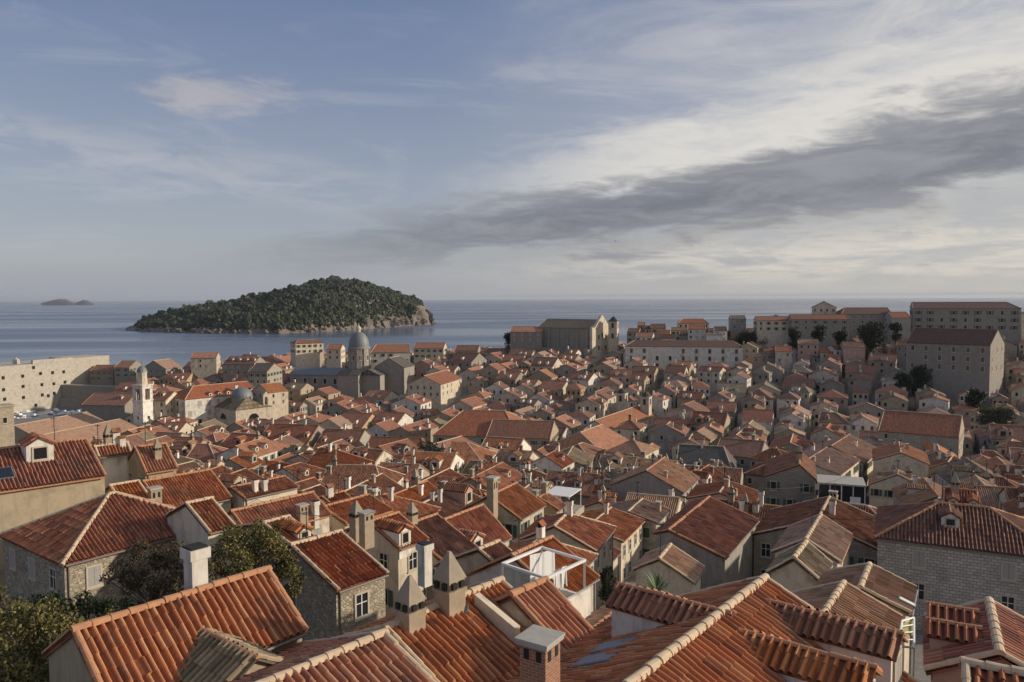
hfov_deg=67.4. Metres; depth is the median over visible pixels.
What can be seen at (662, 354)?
college
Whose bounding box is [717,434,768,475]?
house
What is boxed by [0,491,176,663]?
house
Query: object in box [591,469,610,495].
house
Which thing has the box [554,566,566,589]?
hanging sheet
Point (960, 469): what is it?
house
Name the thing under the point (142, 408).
bell tower
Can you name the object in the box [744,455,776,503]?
house
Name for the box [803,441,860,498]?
house
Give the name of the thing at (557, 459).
house
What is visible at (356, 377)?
cathedral
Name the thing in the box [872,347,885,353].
house
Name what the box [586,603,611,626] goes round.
house
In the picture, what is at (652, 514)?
house
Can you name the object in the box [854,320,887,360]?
tree
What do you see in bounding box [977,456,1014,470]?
house
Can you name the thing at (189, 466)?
house
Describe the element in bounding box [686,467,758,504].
house
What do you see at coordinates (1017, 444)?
house
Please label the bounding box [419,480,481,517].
house
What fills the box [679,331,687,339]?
house
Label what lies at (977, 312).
window
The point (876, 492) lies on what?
window
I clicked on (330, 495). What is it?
house
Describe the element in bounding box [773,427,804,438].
house
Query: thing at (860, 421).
house
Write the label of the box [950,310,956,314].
window
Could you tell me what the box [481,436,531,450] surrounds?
house
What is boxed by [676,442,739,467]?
house
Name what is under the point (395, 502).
house
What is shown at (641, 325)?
house
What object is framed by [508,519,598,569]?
house
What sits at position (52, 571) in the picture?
window
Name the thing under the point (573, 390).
distant houses
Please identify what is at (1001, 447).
house
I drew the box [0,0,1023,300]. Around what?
sky
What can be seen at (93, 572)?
window
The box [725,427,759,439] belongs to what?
house
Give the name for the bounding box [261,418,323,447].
terrace house
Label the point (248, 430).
house
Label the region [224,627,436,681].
house
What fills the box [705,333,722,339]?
house
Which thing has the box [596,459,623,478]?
house
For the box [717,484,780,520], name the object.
house
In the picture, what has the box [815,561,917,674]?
house
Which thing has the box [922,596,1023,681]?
house
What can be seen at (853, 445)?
house
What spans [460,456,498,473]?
house
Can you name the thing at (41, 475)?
house
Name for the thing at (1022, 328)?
tower house
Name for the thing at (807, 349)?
house
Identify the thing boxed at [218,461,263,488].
house
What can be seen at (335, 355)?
house
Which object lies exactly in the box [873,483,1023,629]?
house
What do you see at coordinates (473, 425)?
stone building
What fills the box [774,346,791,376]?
house
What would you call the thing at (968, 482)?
house
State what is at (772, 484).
window
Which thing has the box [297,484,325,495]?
house
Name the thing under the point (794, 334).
tree
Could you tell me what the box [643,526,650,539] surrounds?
window
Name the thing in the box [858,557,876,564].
window
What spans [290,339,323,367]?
house
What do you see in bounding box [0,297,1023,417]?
sea
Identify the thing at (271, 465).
house
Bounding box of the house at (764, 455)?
[748,448,787,467]
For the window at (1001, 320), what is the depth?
389.67 m
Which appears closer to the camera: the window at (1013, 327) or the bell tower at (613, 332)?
the window at (1013, 327)
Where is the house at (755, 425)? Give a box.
[730,420,770,445]
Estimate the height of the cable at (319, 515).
6.521 m
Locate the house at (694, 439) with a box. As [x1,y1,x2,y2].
[671,434,708,459]
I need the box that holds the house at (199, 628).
[41,542,308,681]
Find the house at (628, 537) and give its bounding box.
[581,502,645,581]
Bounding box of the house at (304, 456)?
[284,449,314,463]
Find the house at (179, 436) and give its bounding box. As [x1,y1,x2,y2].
[170,432,212,443]
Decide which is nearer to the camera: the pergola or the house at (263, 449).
the pergola
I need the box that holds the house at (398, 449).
[374,438,423,462]
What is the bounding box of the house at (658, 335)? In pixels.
[653,330,670,339]
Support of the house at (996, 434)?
on the ground at (919, 657)
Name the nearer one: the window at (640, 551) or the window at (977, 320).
the window at (640, 551)
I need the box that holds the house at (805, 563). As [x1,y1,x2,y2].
[766,539,832,590]
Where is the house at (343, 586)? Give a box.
[255,501,389,640]
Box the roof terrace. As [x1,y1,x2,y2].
[817,474,865,503]
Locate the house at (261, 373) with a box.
[248,363,281,387]
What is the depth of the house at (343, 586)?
47.52 m
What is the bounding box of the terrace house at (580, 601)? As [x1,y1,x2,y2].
[558,588,590,618]
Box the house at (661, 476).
[610,455,699,505]
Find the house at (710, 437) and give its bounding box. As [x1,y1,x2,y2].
[689,427,717,445]
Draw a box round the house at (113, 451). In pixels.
[93,423,131,486]
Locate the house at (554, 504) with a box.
[531,477,566,515]
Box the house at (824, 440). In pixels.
[805,436,830,449]
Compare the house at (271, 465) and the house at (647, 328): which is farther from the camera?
the house at (647, 328)
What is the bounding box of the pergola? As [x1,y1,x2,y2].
[501,546,585,589]
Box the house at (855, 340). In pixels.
[848,338,867,349]
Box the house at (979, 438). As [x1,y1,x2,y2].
[972,422,995,452]
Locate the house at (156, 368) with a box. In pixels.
[144,358,181,378]
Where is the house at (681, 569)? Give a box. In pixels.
[632,523,704,594]
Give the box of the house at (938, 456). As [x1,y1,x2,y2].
[933,450,950,460]
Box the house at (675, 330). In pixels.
[670,327,687,339]
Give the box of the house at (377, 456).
[349,446,393,464]
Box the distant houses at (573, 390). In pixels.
[111,336,1023,442]
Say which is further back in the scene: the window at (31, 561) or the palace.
the palace
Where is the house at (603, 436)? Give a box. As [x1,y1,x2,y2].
[549,424,628,453]
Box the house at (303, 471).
[273,462,325,481]
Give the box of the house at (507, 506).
[459,475,545,544]
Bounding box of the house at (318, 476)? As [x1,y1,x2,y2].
[296,472,321,481]
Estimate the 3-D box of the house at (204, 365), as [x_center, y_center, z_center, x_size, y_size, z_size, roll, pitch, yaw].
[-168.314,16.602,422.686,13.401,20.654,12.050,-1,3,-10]
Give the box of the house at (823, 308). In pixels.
[811,301,836,314]
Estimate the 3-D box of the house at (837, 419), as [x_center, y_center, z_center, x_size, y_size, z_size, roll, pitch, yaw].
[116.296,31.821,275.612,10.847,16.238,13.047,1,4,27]
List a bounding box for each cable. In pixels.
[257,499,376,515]
[496,465,645,472]
[767,474,852,488]
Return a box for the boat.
[52,412,66,415]
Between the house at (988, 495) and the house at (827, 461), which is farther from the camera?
the house at (827, 461)
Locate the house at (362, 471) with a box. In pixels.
[321,450,404,490]
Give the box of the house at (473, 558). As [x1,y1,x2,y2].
[433,539,511,585]
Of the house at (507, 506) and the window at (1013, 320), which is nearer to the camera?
the house at (507, 506)
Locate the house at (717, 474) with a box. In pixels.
[692,464,733,481]
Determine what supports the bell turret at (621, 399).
on the ground at (919, 657)
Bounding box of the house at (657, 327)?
[650,324,665,331]
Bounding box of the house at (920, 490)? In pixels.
[891,472,941,503]
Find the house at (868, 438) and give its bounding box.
[859,434,877,443]
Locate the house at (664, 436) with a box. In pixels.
[648,421,690,457]
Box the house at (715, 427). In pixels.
[698,419,724,443]
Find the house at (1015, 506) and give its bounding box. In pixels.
[1001,495,1023,516]
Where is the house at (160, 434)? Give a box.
[154,431,189,436]
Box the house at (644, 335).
[635,332,654,339]
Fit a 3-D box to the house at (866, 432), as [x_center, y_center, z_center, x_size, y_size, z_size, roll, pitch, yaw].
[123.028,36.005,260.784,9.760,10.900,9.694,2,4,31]
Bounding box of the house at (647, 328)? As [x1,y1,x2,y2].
[644,325,649,331]
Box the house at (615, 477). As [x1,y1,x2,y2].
[604,464,637,483]
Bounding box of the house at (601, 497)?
[583,483,624,509]
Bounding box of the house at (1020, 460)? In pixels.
[1016,453,1023,464]
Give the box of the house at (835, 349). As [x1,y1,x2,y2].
[827,345,841,355]
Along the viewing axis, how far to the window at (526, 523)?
89.68 m
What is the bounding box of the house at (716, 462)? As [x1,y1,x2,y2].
[702,459,727,466]
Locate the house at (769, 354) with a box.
[760,349,774,363]
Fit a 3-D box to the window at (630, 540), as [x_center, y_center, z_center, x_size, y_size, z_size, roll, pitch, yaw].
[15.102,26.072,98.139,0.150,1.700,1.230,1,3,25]
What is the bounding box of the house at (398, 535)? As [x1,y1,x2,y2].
[343,491,428,615]
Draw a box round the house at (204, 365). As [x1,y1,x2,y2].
[191,352,220,379]
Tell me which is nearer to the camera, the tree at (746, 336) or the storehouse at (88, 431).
the storehouse at (88, 431)
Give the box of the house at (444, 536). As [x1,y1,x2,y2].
[406,502,477,599]
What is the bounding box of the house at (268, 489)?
[226,466,299,508]
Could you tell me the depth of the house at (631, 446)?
213.03 m
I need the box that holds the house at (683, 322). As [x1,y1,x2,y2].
[677,319,708,328]
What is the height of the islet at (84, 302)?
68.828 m
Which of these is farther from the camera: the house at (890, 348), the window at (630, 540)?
the house at (890, 348)
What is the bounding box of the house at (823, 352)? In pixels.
[819,348,831,361]
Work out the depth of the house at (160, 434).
259.31 m
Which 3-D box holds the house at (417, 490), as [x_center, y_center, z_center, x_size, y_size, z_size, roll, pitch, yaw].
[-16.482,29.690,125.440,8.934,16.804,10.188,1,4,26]
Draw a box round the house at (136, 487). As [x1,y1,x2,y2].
[105,479,147,498]
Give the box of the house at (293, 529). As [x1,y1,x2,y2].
[234,514,314,569]
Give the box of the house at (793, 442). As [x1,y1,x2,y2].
[769,434,812,450]
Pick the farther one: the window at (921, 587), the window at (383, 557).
the window at (921, 587)
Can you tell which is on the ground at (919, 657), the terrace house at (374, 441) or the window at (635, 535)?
the terrace house at (374, 441)
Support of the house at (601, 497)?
on the ground at (919, 657)
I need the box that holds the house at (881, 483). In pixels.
[868,460,919,507]
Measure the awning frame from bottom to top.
3.242 m
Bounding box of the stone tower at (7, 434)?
[0,403,14,446]
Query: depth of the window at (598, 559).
77.58 m
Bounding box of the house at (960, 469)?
[934,451,1002,485]
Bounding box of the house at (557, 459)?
[530,442,575,473]
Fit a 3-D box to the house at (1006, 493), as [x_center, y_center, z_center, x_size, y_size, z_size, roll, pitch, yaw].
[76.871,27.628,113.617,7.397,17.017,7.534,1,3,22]
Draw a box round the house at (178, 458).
[173,450,200,463]
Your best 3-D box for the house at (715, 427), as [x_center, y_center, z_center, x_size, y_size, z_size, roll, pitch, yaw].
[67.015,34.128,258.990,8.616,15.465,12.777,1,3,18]
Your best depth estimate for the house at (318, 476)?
166.75 m
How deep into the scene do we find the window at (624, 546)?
96.01 m
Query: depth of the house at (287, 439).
229.02 m
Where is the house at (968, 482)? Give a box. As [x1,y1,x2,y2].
[945,474,996,488]
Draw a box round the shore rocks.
[164,317,434,333]
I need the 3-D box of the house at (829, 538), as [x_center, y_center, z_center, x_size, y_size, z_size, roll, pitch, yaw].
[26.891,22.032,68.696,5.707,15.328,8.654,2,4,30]
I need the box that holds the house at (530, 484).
[507,464,560,499]
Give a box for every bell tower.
[131,361,153,426]
[608,316,618,352]
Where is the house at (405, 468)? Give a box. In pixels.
[378,456,429,483]
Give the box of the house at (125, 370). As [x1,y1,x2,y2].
[114,360,143,385]
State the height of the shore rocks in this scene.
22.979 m
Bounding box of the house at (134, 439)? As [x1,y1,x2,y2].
[92,434,149,448]
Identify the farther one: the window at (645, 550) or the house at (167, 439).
the house at (167, 439)
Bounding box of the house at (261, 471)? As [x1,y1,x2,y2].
[254,459,288,478]
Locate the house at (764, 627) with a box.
[507,573,920,681]
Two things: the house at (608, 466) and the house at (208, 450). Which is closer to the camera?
the house at (608, 466)
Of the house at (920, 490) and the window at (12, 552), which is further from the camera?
the house at (920, 490)
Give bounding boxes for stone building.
[375,356,414,393]
[408,370,461,411]
[432,410,525,444]
[486,419,558,451]
[510,326,542,349]
[788,314,849,347]
[836,307,890,346]
[878,410,964,458]
[884,312,910,345]
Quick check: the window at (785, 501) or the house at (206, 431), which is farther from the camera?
the house at (206, 431)
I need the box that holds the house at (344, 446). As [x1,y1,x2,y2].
[312,439,353,452]
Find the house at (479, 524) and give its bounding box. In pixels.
[442,477,511,545]
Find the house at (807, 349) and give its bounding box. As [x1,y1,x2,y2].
[797,339,818,368]
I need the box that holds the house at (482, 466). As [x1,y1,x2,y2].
[464,459,497,474]
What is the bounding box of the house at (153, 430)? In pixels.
[133,425,172,433]
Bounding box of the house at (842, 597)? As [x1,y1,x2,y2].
[790,579,902,629]
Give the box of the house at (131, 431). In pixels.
[120,424,155,435]
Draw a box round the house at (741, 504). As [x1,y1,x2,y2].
[728,488,744,511]
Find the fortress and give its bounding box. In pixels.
[0,354,108,413]
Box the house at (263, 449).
[216,430,289,460]
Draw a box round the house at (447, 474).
[409,465,466,487]
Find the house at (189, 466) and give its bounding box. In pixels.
[176,460,204,473]
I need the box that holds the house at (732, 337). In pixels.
[730,335,741,343]
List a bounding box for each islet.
[41,299,75,304]
[75,300,92,304]
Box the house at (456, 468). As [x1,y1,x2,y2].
[454,462,469,476]
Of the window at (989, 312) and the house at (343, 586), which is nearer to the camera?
the house at (343, 586)
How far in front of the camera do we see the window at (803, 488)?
131.71 m
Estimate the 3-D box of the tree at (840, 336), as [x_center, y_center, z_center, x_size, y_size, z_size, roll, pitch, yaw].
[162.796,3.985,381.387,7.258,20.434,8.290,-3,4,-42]
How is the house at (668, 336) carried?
on the ground at (919, 657)
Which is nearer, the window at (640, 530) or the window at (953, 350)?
the window at (640, 530)
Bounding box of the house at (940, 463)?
[928,453,960,481]
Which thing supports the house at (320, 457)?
on the ground at (919, 657)
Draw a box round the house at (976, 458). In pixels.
[960,454,989,462]
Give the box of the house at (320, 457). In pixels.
[306,442,372,468]
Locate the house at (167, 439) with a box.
[146,435,172,445]
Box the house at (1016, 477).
[1005,468,1023,483]
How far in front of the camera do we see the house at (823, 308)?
424.83 m
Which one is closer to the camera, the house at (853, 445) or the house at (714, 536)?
the house at (714, 536)
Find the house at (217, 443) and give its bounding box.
[212,439,223,445]
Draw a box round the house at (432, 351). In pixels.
[414,342,446,363]
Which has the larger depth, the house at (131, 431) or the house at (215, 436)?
the house at (131, 431)
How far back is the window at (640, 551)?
102.82 m
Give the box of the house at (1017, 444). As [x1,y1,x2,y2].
[1005,441,1023,455]
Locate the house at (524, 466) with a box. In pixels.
[519,461,546,480]
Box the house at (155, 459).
[128,422,178,481]
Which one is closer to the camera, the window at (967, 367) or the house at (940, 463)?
the house at (940, 463)
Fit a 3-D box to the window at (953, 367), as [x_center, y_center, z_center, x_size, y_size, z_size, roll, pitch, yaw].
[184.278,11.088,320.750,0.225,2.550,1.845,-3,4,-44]
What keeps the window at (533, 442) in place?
in the stone building at (536, 434)
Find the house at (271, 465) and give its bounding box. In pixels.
[258,460,290,472]
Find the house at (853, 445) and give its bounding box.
[809,434,875,496]
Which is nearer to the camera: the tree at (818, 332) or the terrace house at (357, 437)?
the terrace house at (357, 437)
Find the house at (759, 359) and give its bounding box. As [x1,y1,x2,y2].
[752,353,765,368]
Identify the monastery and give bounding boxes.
[906,327,1004,408]
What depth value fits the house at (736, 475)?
174.00 m
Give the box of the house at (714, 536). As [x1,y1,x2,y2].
[653,495,759,588]
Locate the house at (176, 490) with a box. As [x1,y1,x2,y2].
[141,454,232,511]
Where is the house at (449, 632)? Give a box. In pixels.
[338,540,564,681]
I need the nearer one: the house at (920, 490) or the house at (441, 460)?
the house at (920, 490)
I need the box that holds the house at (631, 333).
[627,328,641,342]
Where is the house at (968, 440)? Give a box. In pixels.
[963,428,973,455]
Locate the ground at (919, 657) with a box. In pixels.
[1,365,1009,681]
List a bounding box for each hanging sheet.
[530,549,554,581]
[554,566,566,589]
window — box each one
[2,417,7,423]
[9,547,16,571]
[28,556,36,581]
[48,566,57,592]
[85,563,103,590]
[129,471,132,480]
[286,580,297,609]
[312,523,322,534]
[354,589,370,622]
[379,551,388,570]
[385,587,391,608]
[407,550,417,573]
[431,567,436,586]
[501,523,516,538]
[522,519,529,531]
[531,440,536,445]
[535,512,541,519]
[541,440,547,445]
[596,552,599,571]
[603,543,605,562]
[609,536,611,554]
[623,543,626,558]
[623,566,625,581]
[628,537,631,552]
[628,560,631,574]
[634,532,636,546]
[639,527,641,541]
[639,548,641,559]
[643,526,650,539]
[643,547,649,554]
[747,477,752,484]
[760,542,771,558]
[760,568,770,577]
[767,481,779,490]
[767,497,778,504]
[783,499,795,505]
[800,483,812,493]
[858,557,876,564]
[871,488,881,496]
[885,490,892,498]
[911,549,926,569]
[911,581,925,602]
[915,310,921,314]
[915,317,921,321]
[915,436,919,441]
[927,310,933,314]
[937,355,941,360]
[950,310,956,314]
[950,318,956,322]
[951,346,955,352]
[951,355,955,361]
[951,364,955,370]
[962,310,968,314]
[965,365,969,371]
[974,310,980,314]
[974,318,980,322]
[980,357,984,362]
[980,366,984,371]
[986,310,993,314]
[998,318,1005,322]
[998,325,1004,329]
[1000,560,1016,582]
[1000,594,1015,611]
[1011,310,1017,315]
[1011,318,1017,322]
[1011,325,1017,329]
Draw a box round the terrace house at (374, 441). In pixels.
[368,436,431,448]
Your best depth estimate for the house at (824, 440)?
234.51 m
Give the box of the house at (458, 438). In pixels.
[423,436,480,451]
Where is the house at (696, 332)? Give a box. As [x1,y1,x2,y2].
[688,324,705,339]
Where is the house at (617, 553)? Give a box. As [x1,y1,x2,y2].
[613,546,621,587]
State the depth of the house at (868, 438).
242.19 m
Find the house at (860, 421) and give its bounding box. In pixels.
[850,413,877,436]
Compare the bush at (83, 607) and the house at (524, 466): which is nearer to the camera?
the bush at (83, 607)
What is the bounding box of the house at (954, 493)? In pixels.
[941,467,980,504]
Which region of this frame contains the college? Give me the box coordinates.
[625,340,742,370]
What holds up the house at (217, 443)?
on the ground at (919, 657)
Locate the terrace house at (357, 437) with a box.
[313,424,371,449]
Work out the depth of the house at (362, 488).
111.61 m
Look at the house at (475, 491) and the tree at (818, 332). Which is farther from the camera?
the tree at (818, 332)
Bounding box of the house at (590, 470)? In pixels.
[581,465,606,477]
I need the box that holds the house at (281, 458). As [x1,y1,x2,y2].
[270,452,294,462]
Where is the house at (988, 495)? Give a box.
[973,475,1023,508]
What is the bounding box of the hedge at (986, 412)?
[976,407,1017,425]
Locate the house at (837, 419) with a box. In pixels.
[818,407,850,434]
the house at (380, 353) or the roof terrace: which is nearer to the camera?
the roof terrace
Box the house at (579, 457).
[562,446,593,471]
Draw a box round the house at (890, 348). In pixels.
[883,344,895,353]
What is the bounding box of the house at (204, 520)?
[164,496,235,589]
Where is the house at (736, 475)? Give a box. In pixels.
[685,459,743,484]
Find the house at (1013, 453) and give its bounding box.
[1007,447,1023,464]
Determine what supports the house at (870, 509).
on the ground at (919, 657)
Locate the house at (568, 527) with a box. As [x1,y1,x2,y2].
[512,496,616,609]
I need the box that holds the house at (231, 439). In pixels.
[218,432,268,448]
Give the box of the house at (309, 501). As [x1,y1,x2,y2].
[226,485,331,566]
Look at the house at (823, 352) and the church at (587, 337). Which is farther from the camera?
the church at (587, 337)
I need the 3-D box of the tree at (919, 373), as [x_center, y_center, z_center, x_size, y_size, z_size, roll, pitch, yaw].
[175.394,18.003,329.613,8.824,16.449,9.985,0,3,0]
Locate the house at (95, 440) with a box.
[89,436,102,445]
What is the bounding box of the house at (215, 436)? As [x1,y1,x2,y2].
[204,431,228,442]
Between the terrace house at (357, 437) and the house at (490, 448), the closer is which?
the house at (490, 448)
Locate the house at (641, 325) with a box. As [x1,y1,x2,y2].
[637,322,644,331]
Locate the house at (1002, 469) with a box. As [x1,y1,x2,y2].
[993,464,1023,476]
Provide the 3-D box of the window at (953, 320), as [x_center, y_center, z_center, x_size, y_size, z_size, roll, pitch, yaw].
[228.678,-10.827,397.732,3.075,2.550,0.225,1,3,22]
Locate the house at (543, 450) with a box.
[535,444,555,456]
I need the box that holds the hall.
[81,393,138,420]
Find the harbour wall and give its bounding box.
[61,384,115,400]
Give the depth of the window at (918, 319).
403.81 m
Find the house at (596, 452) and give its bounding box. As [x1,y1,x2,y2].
[560,442,605,469]
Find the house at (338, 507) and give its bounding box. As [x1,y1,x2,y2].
[325,474,392,531]
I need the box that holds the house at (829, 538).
[771,505,852,567]
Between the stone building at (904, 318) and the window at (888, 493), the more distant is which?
the stone building at (904, 318)
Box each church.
[214,382,288,425]
[535,315,607,359]
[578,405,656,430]
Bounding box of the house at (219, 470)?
[181,458,233,476]
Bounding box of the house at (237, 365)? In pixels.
[222,356,265,382]
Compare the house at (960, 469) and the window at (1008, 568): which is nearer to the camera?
the window at (1008, 568)
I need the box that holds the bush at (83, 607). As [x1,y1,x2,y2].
[24,589,143,624]
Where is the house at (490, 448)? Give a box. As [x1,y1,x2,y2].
[481,442,498,453]
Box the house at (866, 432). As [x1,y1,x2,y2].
[858,430,877,437]
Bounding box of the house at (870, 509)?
[828,484,876,515]
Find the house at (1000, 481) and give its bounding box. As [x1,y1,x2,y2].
[968,460,1019,486]
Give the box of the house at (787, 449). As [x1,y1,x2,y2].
[777,447,790,451]
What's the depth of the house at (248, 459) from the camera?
196.79 m
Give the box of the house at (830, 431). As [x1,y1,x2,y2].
[810,423,845,442]
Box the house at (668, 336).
[661,334,675,339]
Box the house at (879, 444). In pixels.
[869,439,886,446]
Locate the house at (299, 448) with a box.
[285,443,313,454]
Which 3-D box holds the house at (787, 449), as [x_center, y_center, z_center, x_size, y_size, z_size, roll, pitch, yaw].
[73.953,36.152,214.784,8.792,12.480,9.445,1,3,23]
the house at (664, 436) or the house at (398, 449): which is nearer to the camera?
the house at (398, 449)
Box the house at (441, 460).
[400,442,464,472]
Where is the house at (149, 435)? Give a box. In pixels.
[127,431,156,439]
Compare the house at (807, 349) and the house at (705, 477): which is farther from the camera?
the house at (807, 349)
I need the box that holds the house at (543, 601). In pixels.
[475,576,595,651]
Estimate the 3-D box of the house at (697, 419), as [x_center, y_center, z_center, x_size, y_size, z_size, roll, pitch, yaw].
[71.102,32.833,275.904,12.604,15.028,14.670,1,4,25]
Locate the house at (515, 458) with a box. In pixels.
[493,445,539,469]
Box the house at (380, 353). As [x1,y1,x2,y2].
[370,344,409,368]
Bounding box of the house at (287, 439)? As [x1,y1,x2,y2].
[273,434,303,447]
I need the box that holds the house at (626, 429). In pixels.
[614,414,645,442]
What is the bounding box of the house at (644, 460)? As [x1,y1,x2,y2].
[634,451,679,468]
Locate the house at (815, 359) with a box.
[810,355,819,369]
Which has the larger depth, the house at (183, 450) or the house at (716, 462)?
the house at (183, 450)
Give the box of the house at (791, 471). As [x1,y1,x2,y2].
[764,445,816,505]
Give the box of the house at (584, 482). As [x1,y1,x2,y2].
[544,461,604,504]
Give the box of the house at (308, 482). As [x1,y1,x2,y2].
[293,469,326,490]
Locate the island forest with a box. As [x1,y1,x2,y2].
[134,275,423,331]
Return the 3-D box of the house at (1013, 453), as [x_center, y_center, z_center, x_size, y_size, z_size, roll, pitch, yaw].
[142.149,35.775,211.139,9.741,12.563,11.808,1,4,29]
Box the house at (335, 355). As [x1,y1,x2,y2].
[326,344,344,367]
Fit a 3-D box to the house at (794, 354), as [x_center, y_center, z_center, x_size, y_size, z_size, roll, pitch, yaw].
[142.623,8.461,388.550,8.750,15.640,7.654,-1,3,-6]
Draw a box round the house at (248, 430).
[229,427,255,433]
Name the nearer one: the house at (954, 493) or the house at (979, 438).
the house at (954, 493)
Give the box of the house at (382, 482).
[342,473,402,494]
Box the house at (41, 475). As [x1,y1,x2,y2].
[0,416,106,616]
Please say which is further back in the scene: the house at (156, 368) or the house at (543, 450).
the house at (156, 368)
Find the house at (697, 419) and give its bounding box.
[688,411,730,437]
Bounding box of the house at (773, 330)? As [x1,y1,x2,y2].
[753,316,788,348]
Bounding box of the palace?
[174,381,253,424]
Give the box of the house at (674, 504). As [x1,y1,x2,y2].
[625,488,684,518]
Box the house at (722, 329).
[713,326,726,339]
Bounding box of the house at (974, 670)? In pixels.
[957,656,1023,681]
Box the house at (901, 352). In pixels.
[896,341,905,367]
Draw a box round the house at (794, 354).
[782,342,796,366]
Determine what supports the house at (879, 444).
on the ground at (919, 657)
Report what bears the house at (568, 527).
on the ground at (919, 657)
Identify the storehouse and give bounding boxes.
[14,412,104,443]
[42,418,137,440]
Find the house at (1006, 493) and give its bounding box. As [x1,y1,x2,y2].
[999,485,1023,509]
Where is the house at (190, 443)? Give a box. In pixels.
[169,433,212,450]
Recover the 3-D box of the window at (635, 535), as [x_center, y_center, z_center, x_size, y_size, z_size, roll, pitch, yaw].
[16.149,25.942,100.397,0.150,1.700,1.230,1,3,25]
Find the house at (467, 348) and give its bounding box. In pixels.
[455,345,480,352]
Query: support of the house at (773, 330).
on the ground at (919, 657)
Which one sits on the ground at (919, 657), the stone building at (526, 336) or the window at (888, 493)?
the stone building at (526, 336)
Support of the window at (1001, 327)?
in the school building at (1004, 318)
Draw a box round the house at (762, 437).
[746,426,766,441]
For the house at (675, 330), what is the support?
on the ground at (919, 657)
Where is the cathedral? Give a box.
[289,323,386,398]
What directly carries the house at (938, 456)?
on the ground at (919, 657)
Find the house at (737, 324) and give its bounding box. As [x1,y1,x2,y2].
[728,315,745,334]
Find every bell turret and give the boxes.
[616,388,628,411]
[639,392,651,415]
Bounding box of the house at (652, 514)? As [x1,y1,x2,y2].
[610,481,670,554]
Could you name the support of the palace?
on the ground at (919, 657)
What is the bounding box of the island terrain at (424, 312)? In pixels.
[126,297,436,333]
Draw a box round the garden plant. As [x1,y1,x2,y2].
[640,567,676,592]
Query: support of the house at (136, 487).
on the ground at (919, 657)
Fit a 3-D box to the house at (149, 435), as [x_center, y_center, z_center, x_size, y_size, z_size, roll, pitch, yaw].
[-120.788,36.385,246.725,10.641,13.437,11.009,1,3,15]
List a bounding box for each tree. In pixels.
[0,584,116,681]
[99,537,183,602]
[208,517,306,597]
[412,440,446,451]
[503,332,509,348]
[734,330,757,344]
[753,330,767,346]
[788,327,801,348]
[811,324,825,341]
[831,329,848,344]
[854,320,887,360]
[888,322,902,343]
[894,372,912,397]
[909,365,931,395]
[963,387,987,408]
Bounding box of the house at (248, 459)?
[225,448,263,470]
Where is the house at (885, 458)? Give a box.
[872,439,929,477]
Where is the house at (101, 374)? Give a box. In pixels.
[89,365,115,385]
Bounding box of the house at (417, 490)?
[394,469,436,500]
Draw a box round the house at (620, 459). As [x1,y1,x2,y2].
[599,451,638,467]
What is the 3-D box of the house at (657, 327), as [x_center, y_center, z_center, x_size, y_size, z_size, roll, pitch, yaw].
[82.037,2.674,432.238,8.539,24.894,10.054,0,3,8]
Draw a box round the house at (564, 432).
[558,426,571,440]
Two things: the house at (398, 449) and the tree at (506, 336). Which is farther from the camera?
the tree at (506, 336)
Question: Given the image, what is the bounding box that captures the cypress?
[597,565,617,602]
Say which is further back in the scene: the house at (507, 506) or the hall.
the hall
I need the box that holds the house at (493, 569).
[465,519,599,611]
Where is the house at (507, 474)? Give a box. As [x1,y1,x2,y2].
[457,461,522,489]
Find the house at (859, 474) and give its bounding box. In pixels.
[853,456,860,476]
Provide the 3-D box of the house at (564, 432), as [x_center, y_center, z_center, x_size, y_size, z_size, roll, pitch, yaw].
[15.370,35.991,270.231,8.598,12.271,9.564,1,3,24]
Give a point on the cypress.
(606, 574)
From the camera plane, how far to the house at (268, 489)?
80.05 m
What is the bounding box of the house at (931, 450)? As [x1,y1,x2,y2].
[922,442,956,461]
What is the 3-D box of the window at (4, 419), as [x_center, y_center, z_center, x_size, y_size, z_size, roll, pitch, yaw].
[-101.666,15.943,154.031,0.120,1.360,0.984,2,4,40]
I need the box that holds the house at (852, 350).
[840,342,865,371]
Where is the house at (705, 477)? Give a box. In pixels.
[680,463,716,484]
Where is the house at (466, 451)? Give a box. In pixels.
[447,441,496,466]
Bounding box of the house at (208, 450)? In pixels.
[186,441,227,463]
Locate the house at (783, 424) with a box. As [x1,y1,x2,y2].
[773,420,793,431]
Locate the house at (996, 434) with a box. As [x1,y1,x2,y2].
[986,421,1023,451]
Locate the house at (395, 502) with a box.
[366,486,441,517]
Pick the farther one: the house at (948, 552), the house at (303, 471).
the house at (303, 471)
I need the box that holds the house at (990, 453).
[979,446,1009,461]
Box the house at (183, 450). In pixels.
[169,442,189,456]
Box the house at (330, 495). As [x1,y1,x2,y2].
[319,483,350,503]
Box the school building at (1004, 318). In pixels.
[910,302,1021,343]
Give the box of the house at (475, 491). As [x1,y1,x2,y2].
[472,475,486,495]
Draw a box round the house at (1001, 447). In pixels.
[996,439,1020,454]
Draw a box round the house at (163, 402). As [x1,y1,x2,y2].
[153,391,177,420]
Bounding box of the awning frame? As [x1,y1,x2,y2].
[900,616,914,676]
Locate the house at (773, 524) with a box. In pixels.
[752,490,877,577]
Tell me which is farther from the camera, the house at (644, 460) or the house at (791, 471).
the house at (644, 460)
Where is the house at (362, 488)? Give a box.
[349,484,367,495]
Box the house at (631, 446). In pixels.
[604,432,659,458]
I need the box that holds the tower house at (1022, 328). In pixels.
[1020,312,1023,340]
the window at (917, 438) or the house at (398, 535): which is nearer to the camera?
the house at (398, 535)
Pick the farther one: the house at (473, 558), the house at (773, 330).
the house at (773, 330)
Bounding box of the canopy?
[548,486,583,514]
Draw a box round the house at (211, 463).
[202,455,227,468]
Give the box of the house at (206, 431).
[188,425,229,436]

